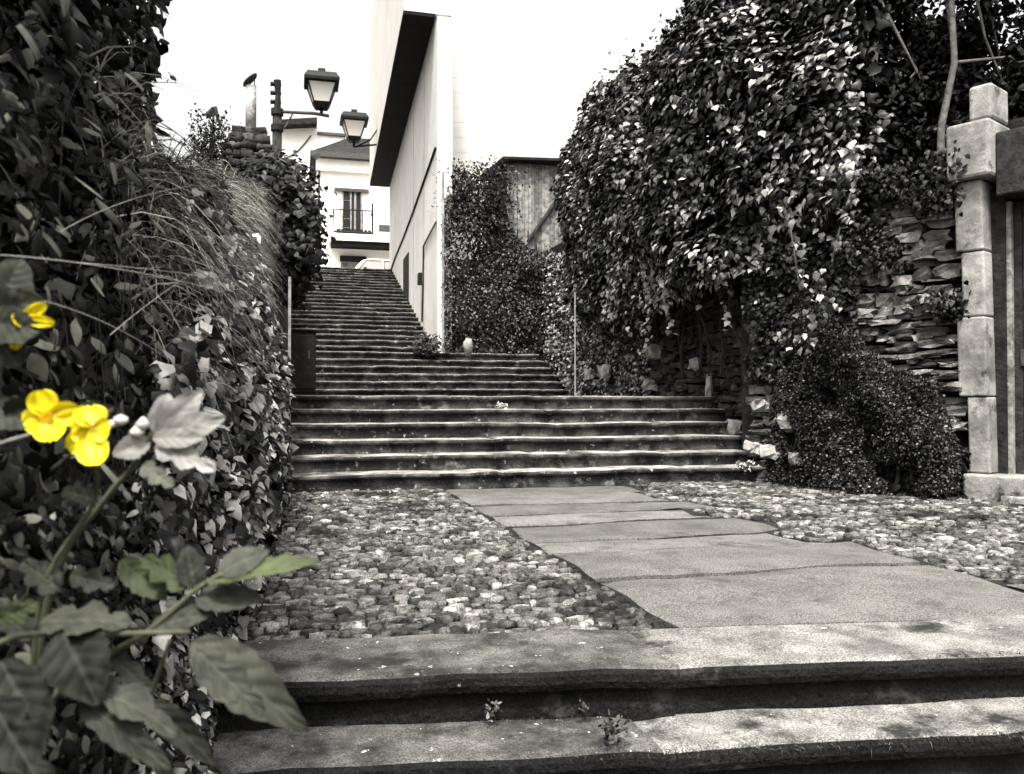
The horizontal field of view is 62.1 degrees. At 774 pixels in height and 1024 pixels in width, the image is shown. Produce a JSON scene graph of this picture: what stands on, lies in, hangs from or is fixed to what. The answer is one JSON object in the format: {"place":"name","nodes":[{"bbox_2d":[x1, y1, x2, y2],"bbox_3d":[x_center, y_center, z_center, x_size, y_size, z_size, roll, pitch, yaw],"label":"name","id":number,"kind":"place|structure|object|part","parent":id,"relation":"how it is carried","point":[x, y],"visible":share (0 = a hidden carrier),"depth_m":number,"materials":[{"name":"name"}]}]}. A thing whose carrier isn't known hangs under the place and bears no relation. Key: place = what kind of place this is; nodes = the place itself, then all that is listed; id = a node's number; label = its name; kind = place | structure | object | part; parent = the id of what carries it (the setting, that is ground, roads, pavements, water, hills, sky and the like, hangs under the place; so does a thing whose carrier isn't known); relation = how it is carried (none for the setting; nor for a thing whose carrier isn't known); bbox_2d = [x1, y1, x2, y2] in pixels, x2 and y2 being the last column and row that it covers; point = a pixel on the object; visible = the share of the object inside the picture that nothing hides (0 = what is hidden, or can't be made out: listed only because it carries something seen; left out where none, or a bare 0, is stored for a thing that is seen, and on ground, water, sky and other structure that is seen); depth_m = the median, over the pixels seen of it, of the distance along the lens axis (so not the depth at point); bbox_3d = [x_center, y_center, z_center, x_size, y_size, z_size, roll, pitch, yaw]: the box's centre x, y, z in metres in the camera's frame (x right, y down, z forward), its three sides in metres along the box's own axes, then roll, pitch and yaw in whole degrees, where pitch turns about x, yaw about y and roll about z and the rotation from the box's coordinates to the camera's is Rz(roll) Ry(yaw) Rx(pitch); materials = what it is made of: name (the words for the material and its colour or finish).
{"place":"outdoors","nodes":[
{"label":"outdoors","id":0,"kind":"place"},
{"bbox_2d":[538,355,551,367],"bbox_3d":[-1.988,-0.553,18.033,5.850,0.294,0.590,0,-1,-14],"label":"landing","id":1,"kind":"object","parent":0,"point":[540,358],"visible":0.07,"depth_m":18.41,"materials":[{"name":"stone"}]},
{"bbox_2d":[287,267,430,352],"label":"stone staircase","id":2,"kind":"structure","parent":1,"relation":"on","point":[362,310],"depth_m":21.40,"materials":[{"name":"grey stone"}]},
{"bbox_2d":[94,0,1023,168],"label":"sky","id":3,"kind":"structure","parent":0,"point":[215,45],"materials":[{"name":"white"}]},
{"bbox_2d":[235,480,1023,640],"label":"cobble paving","id":4,"kind":"structure","parent":0,"point":[349,520],"depth_m":4.98,"materials":[{"name":"stone"}]},
{"bbox_2d":[743,440,759,456],"bbox_3d":[2.593,0.668,9.175,0.170,0.196,0.206,-1,-1,37],"label":"loose stone","id":5,"kind":"object","parent":4,"relation":"on","point":[750,449],"visible":0.98,"depth_m":9.13,"materials":[{"name":"grey stone"}]},
{"bbox_2d":[758,444,781,459],"bbox_3d":[2.741,0.689,9.029,0.244,0.164,0.180,0,-1,27],"label":"loose stone","id":6,"kind":"object","parent":5,"relation":"on","point":[767,451],"visible":1,"depth_m":8.97,"materials":[{"name":"grey stone"}]},
{"bbox_2d":[762,291,971,498],"bbox_3d":[3.317,0.047,8.406,0.789,2.107,2.084,1,-1,-34],"label":"bush","id":7,"kind":"object","parent":4,"relation":"on","point":[941,444],"visible":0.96,"depth_m":8.23,"materials":[{"name":"black plant"}]},
{"bbox_2d":[774,410,802,432],"bbox_3d":[2.924,0.363,8.974,0.308,0.247,0.223,0,-1,21],"label":"loose stone","id":8,"kind":"object","parent":7,"relation":"on","point":[783,422],"visible":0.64,"depth_m":8.90,"materials":[{"name":"grey stone"}]},
{"bbox_2d":[248,484,1023,638],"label":"plateau","id":9,"kind":"structure","parent":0,"point":[623,601],"depth_m":5.19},
{"bbox_2d":[444,490,895,628],"bbox_3d":[0.887,1.113,6.149,1.993,0.247,5.515,0,-1,-14],"label":"joint moss","id":10,"kind":"object","parent":9,"relation":"on","point":[599,539],"visible":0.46,"depth_m":5.56,"materials":[{"name":"grey plant"}]},
{"bbox_2d":[741,182,1008,496],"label":"stone wall","id":11,"kind":"structure","parent":9,"relation":"on","point":[908,334],"depth_m":8.21,"materials":[{"name":"grey stone"}]},
{"bbox_2d":[750,399,768,410],"bbox_3d":[2.701,0.200,9.246,0.162,0.132,0.223,-1,-1,34],"label":"loose stone","id":12,"kind":"object","parent":11,"relation":"on","point":[759,405],"visible":0.98,"depth_m":9.18,"materials":[{"name":"grey stone"}]},
{"bbox_2d":[788,451,807,465],"bbox_3d":[2.952,0.741,8.777,0.178,0.158,0.197,-1,-1,40],"label":"loose stone","id":13,"kind":"object","parent":11,"relation":"on","point":[793,457],"visible":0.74,"depth_m":8.72,"materials":[{"name":"grey stone"}]},
{"bbox_2d":[773,269,841,379],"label":"creeper","id":14,"kind":"object","parent":11,"relation":"attached to","point":[819,297],"visible":0.99,"depth_m":8.13,"materials":[{"name":"grey plant"}]},
{"bbox_2d":[785,109,893,289],"bbox_3d":[2.982,-1.704,7.758,0.975,1.628,0.210,0,-1,5],"label":"vine","id":15,"kind":"object","parent":11,"relation":"attached to","point":[870,150],"visible":1,"depth_m":7.74,"materials":[{"name":"white plant"}]},
{"bbox_2d":[838,140,970,324],"bbox_3d":[3.790,-1.433,8.243,0.496,1.711,1.451,1,-1,-36],"label":"creeper","id":16,"kind":"object","parent":11,"relation":"attached to","point":[884,180],"visible":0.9,"depth_m":8.19,"materials":[{"name":"black plant"}]},
{"bbox_2d":[947,83,1023,503],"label":"gateway","id":17,"kind":"object","parent":9,"relation":"on","point":[989,137],"visible":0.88,"depth_m":7.72,"materials":[{"name":"stone"}]},
{"bbox_2d":[1013,200,1023,473],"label":"door","id":18,"kind":"structure","parent":17,"relation":"in","point":[1018,207],"depth_m":7.72,"materials":[{"name":"grey wood"}]},
{"bbox_2d":[447,486,1023,627],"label":"slab path","id":19,"kind":"structure","parent":0,"point":[750,579],"depth_m":4.48,"materials":[{"name":"stone"}]},
{"bbox_3d":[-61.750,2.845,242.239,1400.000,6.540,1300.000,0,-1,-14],"label":"ground","id":20,"kind":"structure","parent":0,"visible":0},
{"bbox_2d":[0,0,207,773],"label":"hedge","id":21,"kind":"object","parent":20,"relation":"on","point":[83,29],"visible":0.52,"depth_m":1.62,"materials":[{"name":"black plant"}]},
{"bbox_2d":[0,186,223,371],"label":"grass stalk","id":22,"kind":"object","parent":21,"relation":"attached to","point":[119,269],"depth_m":1.24,"materials":[{"name":"grey plant"}]},
{"bbox_2d":[0,38,228,773],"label":"garden wall","id":23,"kind":"structure","parent":20,"relation":"on","point":[18,576],"depth_m":1.86,"materials":[{"name":"grey stone"}]},
{"bbox_2d":[3,35,296,544],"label":"dry grass","id":24,"kind":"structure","parent":23,"relation":"on","point":[183,162],"depth_m":2.35,"materials":[{"name":"grey plant"}]},
{"bbox_2d":[21,188,299,773],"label":"ivy","id":25,"kind":"object","parent":23,"relation":"attached to","point":[252,508],"visible":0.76,"depth_m":2.78,"materials":[{"name":"grey plant"}]},
{"bbox_2d":[141,143,274,338],"bbox_3d":[-1.784,-1.076,5.619,0.306,2.056,6.670,0,-1,-14],"label":"creeper","id":26,"kind":"object","parent":23,"relation":"attached to","point":[192,298],"visible":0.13,"depth_m":2.60,"materials":[{"name":"grey plant"}]},
{"bbox_2d":[175,103,248,179],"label":"shrub","id":27,"kind":"object","parent":23,"relation":"on","point":[212,149],"visible":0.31,"depth_m":7.31,"materials":[{"name":"grey plant"}]},
{"bbox_2d":[0,434,241,773],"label":"undergrowth","id":28,"kind":"object","parent":20,"relation":"on","point":[63,737],"visible":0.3,"depth_m":1.35,"materials":[{"name":"black plant"}]},
{"bbox_2d":[0,258,55,367],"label":"flowering plant","id":29,"kind":"object","parent":28,"relation":"on","point":[23,308],"visible":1,"depth_m":0.77,"materials":[{"name":"yellow plant"}]},
{"bbox_2d":[0,389,127,666],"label":"flowering plant","id":30,"kind":"object","parent":28,"relation":"in","point":[44,415],"visible":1,"depth_m":0.73,"materials":[{"name":"yellow plant"}]},
{"bbox_2d":[36,390,225,672],"bbox_3d":[-0.398,0.221,0.835,0.248,0.435,0.039,0,-1,16],"label":"flower","id":31,"kind":"object","parent":28,"relation":"attached to","point":[178,425],"visible":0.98,"depth_m":0.81,"materials":[{"name":"white plant"}]},
{"bbox_2d":[0,480,320,773],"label":"leafy plant","id":32,"kind":"object","parent":28,"relation":"attached to","point":[80,661],"visible":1,"depth_m":0.72,"materials":[{"name":"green plant"}]},
{"bbox_2d":[264,194,287,353],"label":"stair wall","id":33,"kind":"structure","parent":20,"relation":"on","point":[281,320],"depth_m":10.12,"materials":[{"name":"grey stone"}]},
{"bbox_2d":[270,79,282,153],"bbox_3d":[-3.157,-2.178,11.386,0.173,3.884,0.170,0,-1,-14],"label":"lamp pole","id":34,"kind":"object","parent":33,"relation":"attached to","point":[276,124],"visible":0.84,"depth_m":11.37,"materials":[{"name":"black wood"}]},
{"bbox_2d":[282,68,339,128],"bbox_3d":[-2.725,-3.836,11.358,0.813,0.859,0.461,0,-1,-14],"label":"street lamp","id":35,"kind":"object","parent":34,"relation":"attached to","point":[321,86],"visible":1,"depth_m":11.28,"materials":[{"name":"black metal"}]},
{"bbox_2d":[233,144,336,311],"bbox_3d":[-2.560,-1.799,9.409,1.187,2.009,1.900,0,-1,-14],"label":"ivy","id":36,"kind":"object","parent":33,"relation":"attached to","point":[300,207],"visible":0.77,"depth_m":8.84,"materials":[{"name":"grey plant"}]},
{"bbox_2d":[288,277,290,446],"bbox_3d":[-2.276,-0.052,8.689,0.030,2.150,0.040,0,-1,-14],"label":"marker post","id":37,"kind":"object","parent":20,"relation":"on","point":[289,316],"visible":0.42,"depth_m":8.68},
{"bbox_2d":[452,259,546,353],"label":"retaining wall","id":38,"kind":"structure","parent":20,"relation":"on","point":[457,287],"depth_m":18.27,"materials":[{"name":"black stone"}]},
{"bbox_2d":[432,154,530,259],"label":"bush","id":39,"kind":"object","parent":38,"relation":"on","point":[494,182],"visible":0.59,"depth_m":18.22,"materials":[{"name":"black plant"}]},
{"bbox_2d":[440,180,554,355],"bbox_3d":[-0.244,-2.494,18.104,2.650,3.697,0.478,0,-1,-14],"label":"ivy","id":40,"kind":"object","parent":38,"relation":"attached to","point":[515,279],"visible":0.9,"depth_m":18.07,"materials":[{"name":"black plant"}]},
{"bbox_2d":[370,0,649,352],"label":"white building","id":41,"kind":"structure","parent":20,"relation":"on","point":[464,81],"depth_m":22.78,"materials":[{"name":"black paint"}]},
{"bbox_2d":[339,109,376,147],"bbox_3d":[-4.712,-7.957,26.246,1.174,1.160,0.848,0,-1,-14],"label":"street lamp","id":42,"kind":"object","parent":41,"relation":"attached to","point":[353,123],"visible":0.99,"depth_m":25.97,"materials":[{"name":"black metal"}]},
{"bbox_2d":[403,252,408,301],"bbox_3d":[-3.012,-2.585,24.212,0.040,2.300,1.334,0,-1,-13],"label":"door","id":43,"kind":"structure","parent":41,"relation":"in","point":[406,260],"depth_m":24.00,"materials":[{"name":"grey wood"}]},
{"bbox_2d":[288,395,766,492],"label":"stone staircase","id":44,"kind":"structure","parent":20,"relation":"on","point":[408,442],"depth_m":9.49,"materials":[{"name":"grey stone"}]},
{"bbox_2d":[494,401,507,408],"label":"weed","id":45,"kind":"object","parent":44,"relation":"on","point":[501,404],"visible":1,"depth_m":9.39,"materials":[{"name":"white plant"}]},
{"bbox_2d":[705,374,712,395],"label":"loose stone","id":46,"kind":"object","parent":44,"relation":"on","point":[709,387],"visible":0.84,"depth_m":11.03,"materials":[{"name":"grey stone"}]},
{"bbox_2d":[725,419,741,435],"bbox_3d":[2.723,0.499,10.404,0.276,0.220,0.200,0,-1,-14],"label":"loose stone","id":47,"kind":"object","parent":44,"relation":"on","point":[733,427],"visible":0.68,"depth_m":10.32,"materials":[{"name":"grey stone"}]},
{"bbox_2d":[733,459,758,473],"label":"weed","id":48,"kind":"object","parent":44,"relation":"on","point":[740,464],"visible":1,"depth_m":8.60,"materials":[{"name":"white plant"}]},
{"bbox_2d":[136,614,1023,773],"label":"stone staircase","id":49,"kind":"structure","parent":20,"relation":"on","point":[729,688],"depth_m":2.83,"materials":[{"name":"grey stone"}]},
{"bbox_2d":[478,698,501,721],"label":"weed","id":50,"kind":"object","parent":49,"relation":"on","point":[489,709],"visible":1,"depth_m":2.77,"materials":[{"name":"grey plant"}]},
{"bbox_2d":[577,699,592,715],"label":"weed","id":51,"kind":"object","parent":49,"relation":"on","point":[585,708],"visible":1,"depth_m":2.79,"materials":[{"name":"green plant"}]},
{"bbox_2d":[598,709,631,745],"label":"weed","id":52,"kind":"object","parent":49,"relation":"on","point":[612,730],"visible":1,"depth_m":2.61,"materials":[{"name":"grey plant"}]},
{"bbox_2d":[216,650,1023,769],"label":"edge moss","id":53,"kind":"object","parent":49,"relation":"on","point":[676,753],"visible":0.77,"depth_m":2.68,"materials":[{"name":"black plant"}]},
{"bbox_2d":[542,114,832,434],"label":"stone wall","id":54,"kind":"structure","parent":20,"relation":"on","point":[727,388],"depth_m":11.64,"materials":[{"name":"stone"}]},
{"bbox_2d":[584,368,595,379],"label":"loose stone","id":55,"kind":"object","parent":54,"relation":"on","point":[589,373],"visible":1,"depth_m":15.27,"materials":[{"name":"grey stone"}]},
{"bbox_2d":[539,252,651,395],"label":"creeper","id":56,"kind":"object","parent":54,"relation":"attached to","point":[552,341],"visible":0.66,"depth_m":16.31,"materials":[{"name":"grey plant"}]},
{"bbox_2d":[597,364,610,377],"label":"loose stone","id":57,"kind":"object","parent":54,"relation":"on","point":[604,370],"visible":1,"depth_m":14.49,"materials":[{"name":"grey stone"}]},
{"bbox_2d":[647,343,663,359],"bbox_3d":[2.136,-0.527,12.736,0.249,0.241,0.264,0,-1,-14],"label":"loose stone","id":58,"kind":"object","parent":54,"relation":"on","point":[654,351],"visible":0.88,"depth_m":12.63,"materials":[{"name":"grey stone"}]},
{"bbox_2d":[687,357,699,370],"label":"loose stone","id":59,"kind":"object","parent":54,"relation":"attached to","point":[694,363],"visible":0.9,"depth_m":11.41,"materials":[{"name":"grey stone"}]},
{"bbox_2d":[549,0,903,386],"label":"ivy","id":60,"kind":"object","parent":54,"relation":"attached to","point":[641,186],"visible":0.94,"depth_m":9.46,"materials":[{"name":"grey plant"}]},
{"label":"upper street","id":61,"kind":"structure","parent":0,"visible":0},
{"bbox_2d":[282,117,345,248],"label":"house","id":62,"kind":"structure","parent":61,"relation":"on","point":[303,137],"depth_m":42.40,"materials":[{"name":"paint"}]},
{"bbox_2d":[309,138,389,267],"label":"house","id":63,"kind":"structure","parent":61,"relation":"on","point":[358,208],"depth_m":38.38,"materials":[{"name":"paint"}]},
{"bbox_2d":[341,262,358,267],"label":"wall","id":64,"kind":"structure","parent":63,"relation":"in","point":[343,264],"depth_m":38.43,"materials":[{"name":"paint"}]},
{"bbox_2d":[342,191,361,233],"bbox_3d":[-7.243,-7.814,38.487,0.893,2.045,0.066,0,-1,-14],"label":"window","id":65,"kind":"structure","parent":63,"relation":"in","point":[350,200],"depth_m":38.48,"materials":[{"name":"grey glass"}]},
{"bbox_2d":[355,259,388,268],"bbox_3d":[-5.349,-4.611,36.255,3.982,1.436,1.840,0,-1,-14],"label":"parked car","id":66,"kind":"object","parent":61,"relation":"on","point":[374,264],"visible":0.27,"depth_m":35.35,"materials":[{"name":"paint"}]},
{"bbox_3d":[-5.912,-5.064,35.321,0.955,0.436,0.084,0,-1,-14],"label":"window","id":67,"kind":"part","parent":66,"relation":"part of","materials":[{"name":"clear glass"}]},
{"bbox_3d":[-4.937,-5.060,35.570,0.860,0.436,0.084,0,-1,-14],"label":"window","id":68,"kind":"part","parent":66,"relation":"part of","materials":[{"name":"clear glass"}]},
{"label":"left terrace","id":69,"kind":"structure","parent":0,"visible":0},
{"bbox_2d":[223,73,271,181],"bbox_3d":[-3.849,-2.404,12.485,0.789,4.399,0.787,0,-1,-14],"label":"chimney","id":70,"kind":"object","parent":69,"relation":"on","point":[255,138],"visible":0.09,"depth_m":12.24,"materials":[{"name":"stone"}]},
{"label":"landing","id":71,"kind":"structure","parent":0,"visible":0},
{"bbox_2d":[291,329,317,394],"bbox_3d":[-2.808,-0.316,11.442,0.362,0.898,0.410,0,-1,-14],"label":"metal cabinet","id":72,"kind":"object","parent":71,"relation":"on","point":[303,354],"visible":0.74,"depth_m":11.26,"materials":[{"name":"black metal"}]},
{"bbox_3d":[-2.763,-0.336,11.264,0.282,0.713,0.013,0,-1,-14],"label":"door","id":73,"kind":"part","parent":72,"relation":"part of","materials":[{"name":"black metal"}]},
{"bbox_2d":[287,351,568,395],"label":"stone staircase","id":74,"kind":"structure","parent":71,"relation":"on","point":[355,373],"depth_m":16.88,"materials":[{"name":"grey stone"}]},
{"bbox_2d":[406,327,452,357],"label":"plant","id":75,"kind":"object","parent":74,"relation":"on","point":[424,345],"visible":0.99,"depth_m":17.28,"materials":[{"name":"grey plant"}]},
{"bbox_2d":[441,171,449,351],"bbox_3d":[-1.343,-2.537,17.188,0.170,3.674,0.057,0,-1,-14],"label":"drain pipe","id":76,"kind":"object","parent":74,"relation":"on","point":[442,306],"visible":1,"depth_m":17.15,"materials":[{"name":"metal"}]},
{"bbox_2d":[462,338,472,357],"bbox_3d":[-0.897,-0.789,17.205,0.160,0.410,0.166,1,-1,-39],"label":"loose stone","id":77,"kind":"object","parent":74,"relation":"on","point":[467,345],"visible":1,"depth_m":17.16,"materials":[{"name":"white stone"}]},
{"bbox_2d":[563,377,568,382],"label":"loose stone","id":78,"kind":"object","parent":71,"relation":"on","point":[565,379],"visible":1,"depth_m":16.62,"materials":[{"name":"grey stone"}]},
{"bbox_2d":[574,292,575,395],"bbox_3d":[0.934,-0.629,12.589,0.022,1.559,0.021,0,-1,-14],"label":"garden cane","id":79,"kind":"object","parent":71,"relation":"on","point":[574,343],"visible":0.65,"depth_m":12.58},
{"bbox_2d":[641,380,657,391],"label":"loose stone","id":80,"kind":"object","parent":71,"relation":"on","point":[650,385],"visible":0.88,"depth_m":12.84,"materials":[{"name":"grey stone"}]},
{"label":"right terrace","id":81,"kind":"structure","parent":0,"visible":0},
{"bbox_2d":[478,156,579,261],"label":"wooden shed","id":82,"kind":"structure","parent":81,"relation":"on","point":[537,206],"depth_m":19.34,"materials":[{"name":"grey wood"}]},
{"bbox_2d":[660,0,894,86],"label":"tree","id":83,"kind":"object","parent":81,"relation":"on","point":[679,18],"visible":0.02,"depth_m":11.74,"materials":[{"name":"grey plant"}]},
{"bbox_2d":[695,0,969,184],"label":"tree","id":84,"kind":"object","parent":81,"relation":"on","point":[911,140],"visible":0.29,"depth_m":9.37,"materials":[{"name":"black plant"}]},
{"bbox_2d":[844,0,1023,182],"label":"tree","id":85,"kind":"object","parent":81,"relation":"on","point":[961,74],"visible":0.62,"depth_m":9.22,"materials":[{"name":"black plant"}]}
]}

